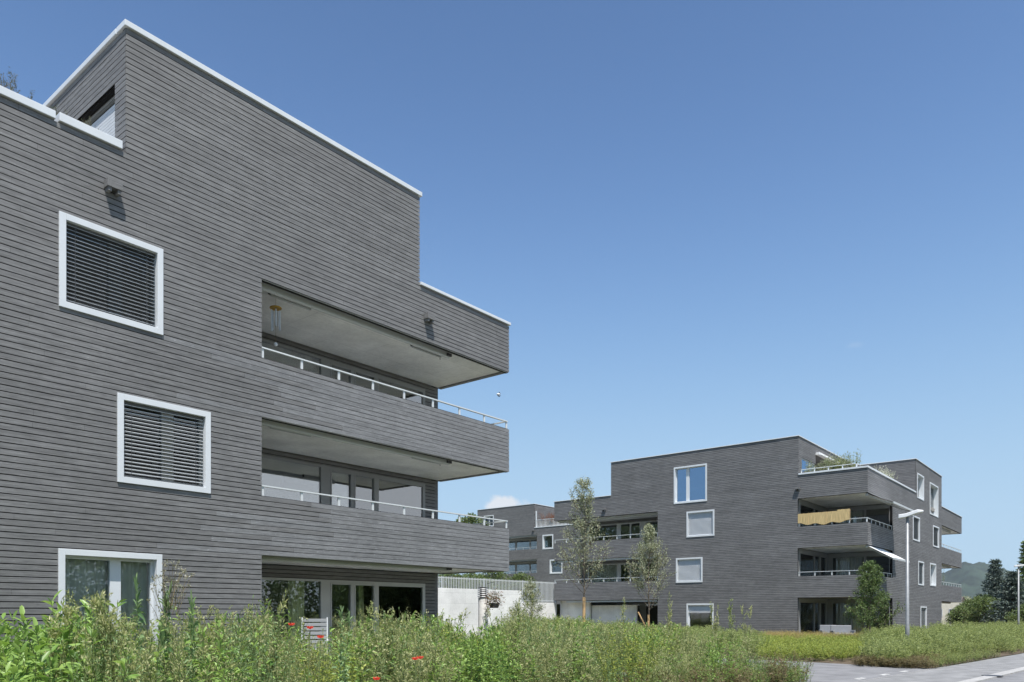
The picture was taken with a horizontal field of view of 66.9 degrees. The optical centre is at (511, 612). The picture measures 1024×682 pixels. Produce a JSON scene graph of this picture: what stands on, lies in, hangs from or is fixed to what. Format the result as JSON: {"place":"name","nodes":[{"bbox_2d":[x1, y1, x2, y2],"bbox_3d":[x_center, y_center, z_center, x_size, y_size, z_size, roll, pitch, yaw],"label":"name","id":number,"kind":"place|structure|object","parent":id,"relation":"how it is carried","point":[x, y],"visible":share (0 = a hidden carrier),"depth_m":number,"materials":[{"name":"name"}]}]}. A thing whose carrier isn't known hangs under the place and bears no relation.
{"place":"outdoors","nodes":[
{"label":"outdoors","id":0,"kind":"place"},
{"bbox_2d":[0,19,510,678],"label":"apartment building","id":1,"kind":"structure","parent":0,"point":[174,225],"depth_m":15.61,"materials":[{"name":"wood"}]},
{"bbox_2d":[0,66,91,125],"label":"tree foliage","id":2,"kind":"object","parent":1,"relation":"on","point":[13,88],"visible":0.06,"depth_m":13.14,"materials":[{"name":"green plant"}]},
{"bbox_2d":[86,94,115,136],"bbox_3d":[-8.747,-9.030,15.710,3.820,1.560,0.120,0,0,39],"label":"window","id":3,"kind":"structure","parent":1,"relation":"in","point":[103,120],"depth_m":14.88,"materials":[{"name":"white glass"}]},
{"bbox_2d":[57,548,161,656],"bbox_3d":[-7.285,0.250,14.009,0.365,2.700,1.800,0,0,39],"label":"window","id":4,"kind":"structure","parent":1,"relation":"in","point":[113,572],"depth_m":14.06,"materials":[{"name":"metal"}]},
{"bbox_2d":[58,211,162,335],"bbox_3d":[-7.227,-6.040,13.981,0.240,1.620,1.810,0,0,39],"label":"window","id":5,"kind":"structure","parent":1,"relation":"in","point":[115,242],"depth_m":13.96,"materials":[{"name":"metal"}]},
{"bbox_2d":[116,393,210,493],"bbox_3d":[-6.619,-3.165,14.730,0.240,1.610,1.800,0,0,39],"label":"window","id":6,"kind":"structure","parent":1,"relation":"in","point":[166,411],"depth_m":14.78,"materials":[{"name":"metal"}]},
{"bbox_2d":[269,305,281,345],"bbox_3d":[-5.242,-6.470,17.206,0.270,1.120,0.270,0,0,39],"label":"wind chime","id":7,"kind":"object","parent":1,"relation":"hanging from","point":[275,308],"visible":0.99,"depth_m":17.20,"materials":[{"name":"silver metal"}]},
{"bbox_2d":[456,512,489,525],"bbox_3d":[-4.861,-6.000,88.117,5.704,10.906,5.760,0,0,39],"label":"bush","id":8,"kind":"object","parent":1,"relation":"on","point":[471,520],"visible":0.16,"depth_m":87.56,"materials":[{"name":"green plant"}]},
{"bbox_2d":[0,0,1023,586],"label":"sky","id":9,"kind":"structure","parent":0,"point":[693,224],"materials":[{"name":"blue"}]},
{"bbox_2d":[557,604,559,619],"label":"ground","id":10,"kind":"structure","parent":0,"point":[558,610],"depth_m":57.51,"materials":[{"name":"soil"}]},
{"bbox_2d":[438,574,465,588],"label":"bush","id":11,"kind":"object","parent":10,"relation":"on","point":[451,575],"visible":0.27,"depth_m":59.74,"materials":[{"name":"green plant"}]},
{"bbox_2d":[447,575,470,588],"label":"bush","id":12,"kind":"object","parent":10,"relation":"on","point":[460,581],"visible":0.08,"depth_m":60.37,"materials":[{"name":"green plant"}]},
{"bbox_2d":[462,573,477,577],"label":"bush","id":13,"kind":"object","parent":10,"relation":"on","point":[468,575],"visible":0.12,"depth_m":63.70,"materials":[{"name":"green plant"}]},
{"bbox_2d":[459,574,497,589],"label":"bush","id":14,"kind":"object","parent":10,"relation":"on","point":[479,576],"visible":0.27,"depth_m":57.59,"materials":[{"name":"green plant"}]},
{"bbox_2d":[476,572,511,589],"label":"bush","id":15,"kind":"object","parent":10,"relation":"on","point":[498,575],"visible":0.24,"depth_m":61.65,"materials":[{"name":"green plant"}]},
{"bbox_2d":[500,572,540,599],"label":"bush","id":16,"kind":"object","parent":10,"relation":"on","point":[516,576],"visible":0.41,"depth_m":59.60,"materials":[{"name":"green plant"}]},
{"bbox_2d":[477,503,579,603],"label":"apartment building","id":17,"kind":"structure","parent":10,"relation":"on","point":[532,539],"depth_m":92.62,"materials":[{"name":"wood"}]},
{"bbox_2d":[484,515,493,525],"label":"window","id":18,"kind":"structure","parent":17,"relation":"in","point":[489,516],"depth_m":96.31,"materials":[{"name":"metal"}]},
{"bbox_2d":[542,534,552,548],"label":"window","id":19,"kind":"structure","parent":17,"relation":"in","point":[543,536],"depth_m":90.90,"materials":[{"name":"metal"}]},
{"bbox_2d":[539,512,560,524],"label":"hedge","id":20,"kind":"object","parent":17,"relation":"on","point":[552,516],"visible":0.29,"depth_m":91.30,"materials":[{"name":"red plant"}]},
{"bbox_2d":[550,559,562,573],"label":"window","id":21,"kind":"structure","parent":17,"relation":"in","point":[551,572],"depth_m":90.17,"materials":[{"name":"metal"}]},
{"bbox_2d":[454,645,1023,681],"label":"planting bed","id":22,"kind":"object","parent":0,"point":[847,661],"visible":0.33,"depth_m":26.82,"materials":[{"name":"soil"}]},
{"bbox_2d":[0,590,143,681],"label":"broad leaved weeds","id":23,"kind":"object","parent":22,"relation":"on","point":[18,662],"visible":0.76,"depth_m":7.28,"materials":[{"name":"green plant"}]},
{"bbox_2d":[31,589,128,681],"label":"feathery bush","id":24,"kind":"object","parent":22,"relation":"on","point":[102,621],"visible":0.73,"depth_m":7.37,"materials":[{"name":"green plant"}]},
{"bbox_2d":[130,559,203,681],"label":"tall thistle","id":25,"kind":"object","parent":22,"relation":"on","point":[168,604],"visible":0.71,"depth_m":8.31,"materials":[{"name":"green plant"}]},
{"bbox_2d":[246,589,288,681],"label":"tall weed","id":26,"kind":"object","parent":22,"relation":"on","point":[280,607],"visible":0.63,"depth_m":8.96,"materials":[{"name":"green plant"}]},
{"bbox_2d":[288,623,294,681],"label":"poppy","id":27,"kind":"object","parent":22,"relation":"on","point":[291,624],"visible":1,"depth_m":6.39,"materials":[{"name":"red plant"}]},
{"bbox_2d":[306,626,312,679],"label":"poppy","id":28,"kind":"object","parent":22,"relation":"on","point":[310,627],"visible":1,"depth_m":6.30,"materials":[{"name":"red plant"}]},
{"bbox_2d":[317,635,323,681],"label":"poppy","id":29,"kind":"object","parent":22,"relation":"on","point":[320,637],"visible":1,"depth_m":6.19,"materials":[{"name":"red plant"}]},
{"bbox_2d":[330,605,354,681],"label":"mugwort","id":30,"kind":"object","parent":22,"relation":"on","point":[341,650],"visible":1,"depth_m":8.10,"materials":[{"name":"green plant"}]},
{"bbox_2d":[43,595,786,681],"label":"shrubby weeds","id":31,"kind":"object","parent":22,"relation":"on","point":[240,658],"visible":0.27,"depth_m":9.24,"materials":[{"name":"green plant"}]},
{"bbox_2d":[412,657,418,681],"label":"poppy","id":32,"kind":"object","parent":22,"relation":"on","point":[414,658],"visible":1,"depth_m":6.50,"materials":[{"name":"red plant"}]},
{"bbox_2d":[417,656,423,681],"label":"poppy","id":33,"kind":"object","parent":22,"relation":"on","point":[420,657],"visible":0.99,"depth_m":6.55,"materials":[{"name":"red plant"}]},
{"bbox_2d":[65,587,798,681],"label":"feathery weeds","id":34,"kind":"object","parent":22,"relation":"on","point":[682,649],"visible":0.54,"depth_m":10.96,"materials":[{"name":"green plant"}]},
{"bbox_2d":[73,600,805,681],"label":"leafy weeds","id":35,"kind":"object","parent":22,"relation":"on","point":[488,660],"visible":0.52,"depth_m":11.11,"materials":[{"name":"green plant"}]},
{"bbox_2d":[82,599,804,681],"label":"yellow green weeds","id":36,"kind":"object","parent":22,"relation":"on","point":[351,676],"visible":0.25,"depth_m":13.15,"materials":[{"name":"plant"}]},
{"bbox_2d":[438,588,520,637],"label":"retaining wall","id":37,"kind":"structure","parent":22,"relation":"on","point":[454,603],"depth_m":37.12,"materials":[{"name":"concrete"}]},
{"bbox_2d":[477,587,488,638],"bbox_3d":[-1.117,0.320,30.000,0.450,2.660,0.450,0,0,39],"label":"ventilation shaft","id":38,"kind":"object","parent":22,"relation":"on","point":[482,610],"visible":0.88,"depth_m":29.84,"materials":[{"name":"metal"}]},
{"bbox_2d":[480,582,505,619],"bbox_3d":[-0.750,-0.426,29.572,0.971,1.507,0.938,0,0,-9],"label":"hanging basket","id":39,"kind":"object","parent":38,"relation":"hanging from","point":[492,605],"visible":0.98,"depth_m":29.52,"materials":[{"name":"plastic"}]},
{"bbox_2d":[501,601,523,628],"bbox_3d":[0.131,0.572,29.044,0.986,2.059,0.949,0,0,39],"label":"shrub","id":40,"kind":"object","parent":22,"relation":"on","point":[515,609],"visible":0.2,"depth_m":28.99,"materials":[{"name":"green plant"}]},
{"bbox_2d":[515,597,528,636],"bbox_3d":[0.193,0.612,16.948,0.296,1.976,0.375,0,0,-14],"label":"tall weed","id":41,"kind":"object","parent":22,"relation":"on","point":[518,609],"visible":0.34,"depth_m":16.88,"materials":[{"name":"green plant"}]},
{"bbox_2d":[523,590,534,627],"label":"tall weed","id":42,"kind":"object","parent":22,"relation":"on","point":[532,599],"visible":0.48,"depth_m":18.84,"materials":[{"name":"green plant"}]},
{"bbox_2d":[516,578,546,625],"bbox_3d":[0.553,0.090,30.018,1.614,3.024,1.328,0,0,16],"label":"shrub","id":43,"kind":"object","parent":22,"relation":"on","point":[531,584],"visible":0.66,"depth_m":29.98,"materials":[{"name":"green plant"}]},
{"bbox_2d":[521,602,556,618],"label":"retaining wall","id":44,"kind":"structure","parent":22,"relation":"on","point":[550,609],"depth_m":55.86,"materials":[{"name":"concrete"}]},
{"bbox_2d":[438,576,556,602],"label":"slatted fence","id":45,"kind":"object","parent":44,"relation":"on","point":[523,586],"visible":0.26,"depth_m":52.35,"materials":[{"name":"metal"}]},
{"bbox_2d":[554,476,617,621],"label":"young tree","id":46,"kind":"object","parent":22,"relation":"on","point":[583,484],"visible":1,"depth_m":41.87,"materials":[{"name":"green plant"}]},
{"bbox_2d":[441,614,775,659],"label":"meadow weeds","id":47,"kind":"object","parent":22,"relation":"on","point":[707,629],"visible":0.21,"depth_m":30.60,"materials":[{"name":"green plant"}]},
{"bbox_2d":[623,523,676,627],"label":"young tree","id":48,"kind":"object","parent":22,"relation":"on","point":[647,535],"visible":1,"depth_m":44.91,"materials":[{"name":"green plant"}]},
{"bbox_2d":[665,592,673,642],"bbox_3d":[4.846,0.446,23.913,0.292,2.308,0.278,0,0,-25],"label":"tall weed","id":49,"kind":"object","parent":22,"relation":"on","point":[670,614],"visible":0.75,"depth_m":23.91,"materials":[{"name":"green plant"}]},
{"bbox_2d":[585,650,813,681],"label":"withered plants","id":50,"kind":"object","parent":22,"relation":"on","point":[745,674],"visible":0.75,"depth_m":14.94,"materials":[{"name":"plant"}]},
{"bbox_2d":[607,652,813,681],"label":"leafy weeds","id":51,"kind":"object","parent":22,"relation":"on","point":[795,679],"visible":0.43,"depth_m":15.38,"materials":[{"name":"green plant"}]},
{"bbox_2d":[709,602,720,650],"bbox_3d":[5.773,0.630,22.116,0.336,1.941,0.288,0,0,27],"label":"tall weed","id":52,"kind":"object","parent":22,"relation":"on","point":[716,628],"visible":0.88,"depth_m":22.12,"materials":[{"name":"green plant"}]},
{"bbox_2d":[728,599,736,659],"bbox_3d":[6.221,0.583,21.980,0.298,2.035,0.302,0,0,40],"label":"tall weed","id":53,"kind":"object","parent":22,"relation":"on","point":[730,620],"visible":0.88,"depth_m":21.96,"materials":[{"name":"green plant"}]},
{"bbox_2d":[740,605,753,655],"bbox_3d":[6.993,0.661,23.114,0.321,1.879,0.396,0,0,-20],"label":"tall weed","id":54,"kind":"object","parent":22,"relation":"on","point":[744,628],"visible":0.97,"depth_m":23.06,"materials":[{"name":"green plant"}]},
{"bbox_2d":[819,625,830,634],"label":"lounge seat","id":55,"kind":"object","parent":22,"relation":"on","point":[825,628],"visible":0.34,"depth_m":44.31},
{"bbox_2d":[830,625,855,634],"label":"lounge seat","id":56,"kind":"object","parent":22,"relation":"on","point":[840,628],"visible":0.45,"depth_m":43.48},
{"bbox_2d":[843,560,904,631],"bbox_3d":[17.729,-0.516,37.913,2.781,4.235,3.136,0,0,20],"label":"young tree","id":57,"kind":"object","parent":22,"relation":"on","point":[870,585],"visible":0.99,"depth_m":37.76,"materials":[{"name":"green plant"}]},
{"bbox_2d":[849,648,948,668],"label":"withered plants","id":58,"kind":"object","parent":22,"relation":"on","point":[914,661],"visible":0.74,"depth_m":23.01,"materials":[{"name":"plant"}]},
{"bbox_2d":[898,509,923,639],"bbox_3d":[14.628,-1.085,28.454,0.820,5.370,0.340,0,0,25],"label":"street lamp","id":59,"kind":"object","parent":22,"relation":"on","point":[907,517],"visible":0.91,"depth_m":28.45,"materials":[{"name":"metal"}]},
{"bbox_2d":[857,619,1023,663],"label":"bank weeds","id":60,"kind":"object","parent":22,"relation":"on","point":[996,635],"visible":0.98,"depth_m":31.11,"materials":[{"name":"green plant"}]},
{"bbox_2d":[941,597,965,624],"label":"house","id":61,"kind":"structure","parent":22,"relation":"on","point":[946,608],"depth_m":84.11,"materials":[{"name":"paint"}]},
{"bbox_2d":[917,648,1000,666],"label":"edge plants","id":62,"kind":"object","parent":22,"relation":"on","point":[952,656],"visible":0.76,"depth_m":25.93,"materials":[{"name":"green plant"}]},
{"bbox_2d":[945,605,978,624],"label":"bush","id":63,"kind":"object","parent":22,"relation":"on","point":[954,617],"visible":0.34,"depth_m":78.77,"materials":[{"name":"green plant"}]},
{"bbox_2d":[950,598,982,621],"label":"bush","id":64,"kind":"object","parent":22,"relation":"on","point":[965,603],"visible":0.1,"depth_m":80.03,"materials":[{"name":"green plant"}]},
{"bbox_2d":[953,594,1002,623],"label":"bush","id":65,"kind":"object","parent":22,"relation":"on","point":[984,601],"visible":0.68,"depth_m":75.72,"materials":[{"name":"green plant"}]},
{"bbox_2d":[971,558,1005,624],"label":"spruce","id":66,"kind":"object","parent":22,"relation":"on","point":[995,573],"visible":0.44,"depth_m":77.72,"materials":[{"name":"green plant"}]},
{"bbox_2d":[979,570,1023,623],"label":"spruce","id":67,"kind":"object","parent":22,"relation":"on","point":[1009,592],"visible":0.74,"depth_m":71.77,"materials":[{"name":"green plant"}]},
{"bbox_2d":[1002,603,1023,622],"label":"bush","id":68,"kind":"object","parent":22,"relation":"on","point":[1012,617],"visible":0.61,"depth_m":66.44,"materials":[{"name":"green plant"}]},
{"bbox_2d":[1014,541,1023,599],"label":"pine","id":69,"kind":"object","parent":22,"relation":"on","point":[1021,562],"visible":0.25,"depth_m":82.04,"materials":[{"name":"green plant"}]},
{"bbox_2d":[1014,564,1023,624],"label":"street lamp","id":70,"kind":"object","parent":22,"relation":"on","point":[1018,619],"visible":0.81,"depth_m":60.95,"materials":[{"name":"metal"}]},
{"bbox_2d":[624,658,928,681],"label":"driveway","id":71,"kind":"structure","parent":0,"point":[828,672],"depth_m":21.19,"materials":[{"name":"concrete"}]},
{"bbox_2d":[855,671,907,679],"bbox_3d":[8.892,1.595,19.296,0.180,0.001,5.920,0,0,44],"label":"road marking","id":72,"kind":"object","parent":71,"relation":"on","point":[880,674],"visible":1,"depth_m":20.10,"materials":[{"name":"paint"}]},
{"bbox_2d":[758,629,863,638],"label":"dry grass","id":73,"kind":"structure","parent":0,"point":[782,633],"depth_m":41.65,"materials":[{"name":"plant"}]},
{"bbox_2d":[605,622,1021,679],"bbox_3d":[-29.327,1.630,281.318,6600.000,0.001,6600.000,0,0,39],"label":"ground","id":74,"kind":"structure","parent":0,"point":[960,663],"depth_m":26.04,"materials":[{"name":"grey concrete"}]},
{"bbox_2d":[616,599,626,644],"bbox_3d":[3.078,0.564,22.072,0.401,2.073,0.326,0,0,5],"label":"tall weed","id":75,"kind":"object","parent":74,"relation":"on","point":[623,610],"visible":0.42,"depth_m":22.04,"materials":[{"name":"green plant"}]},
{"bbox_2d":[553,435,961,633],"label":"apartment building","id":76,"kind":"structure","parent":74,"relation":"on","point":[723,522],"depth_m":49.05,"materials":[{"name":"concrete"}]},
{"bbox_2d":[676,557,702,582],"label":"window","id":77,"kind":"structure","parent":76,"relation":"in","point":[688,576],"depth_m":49.83,"materials":[{"name":"metal"}]},
{"bbox_2d":[674,463,706,503],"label":"window","id":78,"kind":"structure","parent":76,"relation":"in","point":[690,482],"depth_m":49.86,"materials":[{"name":"glass"}]},
{"bbox_2d":[686,603,713,625],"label":"window","id":79,"kind":"structure","parent":76,"relation":"in","point":[701,607],"depth_m":49.44,"materials":[{"name":"metal"}]},
{"bbox_2d":[686,509,714,537],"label":"window","id":80,"kind":"structure","parent":76,"relation":"in","point":[691,531],"depth_m":49.37,"materials":[{"name":"glass"}]},
{"bbox_2d":[801,458,813,472],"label":"window","id":81,"kind":"structure","parent":76,"relation":"in","point":[805,465],"depth_m":46.46,"materials":[{"name":"glass"}]},
{"bbox_2d":[798,509,849,524],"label":"bamboo screen","id":82,"kind":"object","parent":76,"relation":"attached to","point":[838,516],"visible":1,"depth_m":44.46,"materials":[{"name":"brown wood"}]},
{"bbox_2d":[803,448,862,471],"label":"terrace shrub","id":83,"kind":"object","parent":76,"relation":"on","point":[832,463],"visible":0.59,"depth_m":44.97,"materials":[{"name":"green plant"}]},
{"bbox_2d":[828,452,858,468],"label":"terrace shrub","id":84,"kind":"object","parent":76,"relation":"on","point":[847,457],"visible":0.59,"depth_m":44.37,"materials":[{"name":"green plant"}]},
{"bbox_2d":[875,466,897,480],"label":"flowering shrub","id":85,"kind":"object","parent":76,"relation":"on","point":[884,472],"visible":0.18,"depth_m":47.93,"materials":[{"name":"green plant"}]},
{"bbox_2d":[912,515,919,541],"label":"window","id":86,"kind":"structure","parent":76,"relation":"in","point":[916,520],"depth_m":52.70,"materials":[{"name":"metal"}]},
{"bbox_2d":[917,473,923,500],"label":"window","id":87,"kind":"structure","parent":76,"relation":"in","point":[920,479],"depth_m":54.07,"materials":[{"name":"metal"}]},
{"bbox_2d":[918,561,923,585],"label":"window","id":88,"kind":"structure","parent":76,"relation":"in","point":[920,564],"depth_m":53.63,"materials":[{"name":"metal"}]},
{"bbox_2d":[920,606,926,627],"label":"window","id":89,"kind":"structure","parent":76,"relation":"in","point":[923,620],"depth_m":54.50,"materials":[{"name":"metal"}]},
{"bbox_2d":[929,563,935,585],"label":"window","id":90,"kind":"structure","parent":76,"relation":"in","point":[932,571],"depth_m":57.26,"materials":[{"name":"metal"}]},
{"bbox_2d":[929,482,937,517],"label":"window","id":91,"kind":"structure","parent":76,"relation":"in","point":[933,493],"depth_m":57.83,"materials":[{"name":"metal"}]},
{"bbox_2d":[932,525,938,547],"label":"window","id":92,"kind":"structure","parent":76,"relation":"in","point":[935,536],"depth_m":57.69,"materials":[{"name":"metal"}]},
{"bbox_2d":[959,667,1023,681],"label":"kerb","id":93,"kind":"structure","parent":74,"relation":"on","point":[1003,673],"depth_m":19.62,"materials":[{"name":"concrete"}]},
{"bbox_2d":[754,631,883,661],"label":"yellow meadow","id":94,"kind":"structure","parent":0,"point":[816,647],"depth_m":28.03,"materials":[{"name":"plant"}]},
{"bbox_2d":[858,653,1023,681],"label":"pavement","id":95,"kind":"structure","parent":0,"point":[961,672],"depth_m":21.14,"materials":[{"name":"concrete"}]},
{"bbox_2d":[856,666,945,681],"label":"pavement edge line","id":96,"kind":"object","parent":95,"relation":"on","point":[898,674],"visible":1,"depth_m":20.21,"materials":[{"name":"stone"}]},
{"bbox_2d":[941,562,1023,603],"bbox_3d":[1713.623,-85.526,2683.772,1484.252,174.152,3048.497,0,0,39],"label":"hill","id":97,"kind":"structure","parent":0,"point":[969,577],"depth_m":2316.48,"materials":[{"name":"green plant"}]},
{"bbox_2d":[981,671,1023,681],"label":"road","id":98,"kind":"structure","parent":0,"point":[1017,677],"depth_m":19.17,"materials":[{"name":"grey asphalt"}]},
{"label":"terrace","id":99,"kind":"structure","parent":0,"visible":0},
{"bbox_2d":[301,617,328,653],"bbox_3d":[-4.338,0.814,17.034,0.599,1.432,0.582,0,0,-13],"label":"garden chair","id":100,"kind":"object","parent":99,"relation":"on","point":[317,628],"visible":0.46,"depth_m":17.25,"materials":[{"name":"paint"}]}
]}

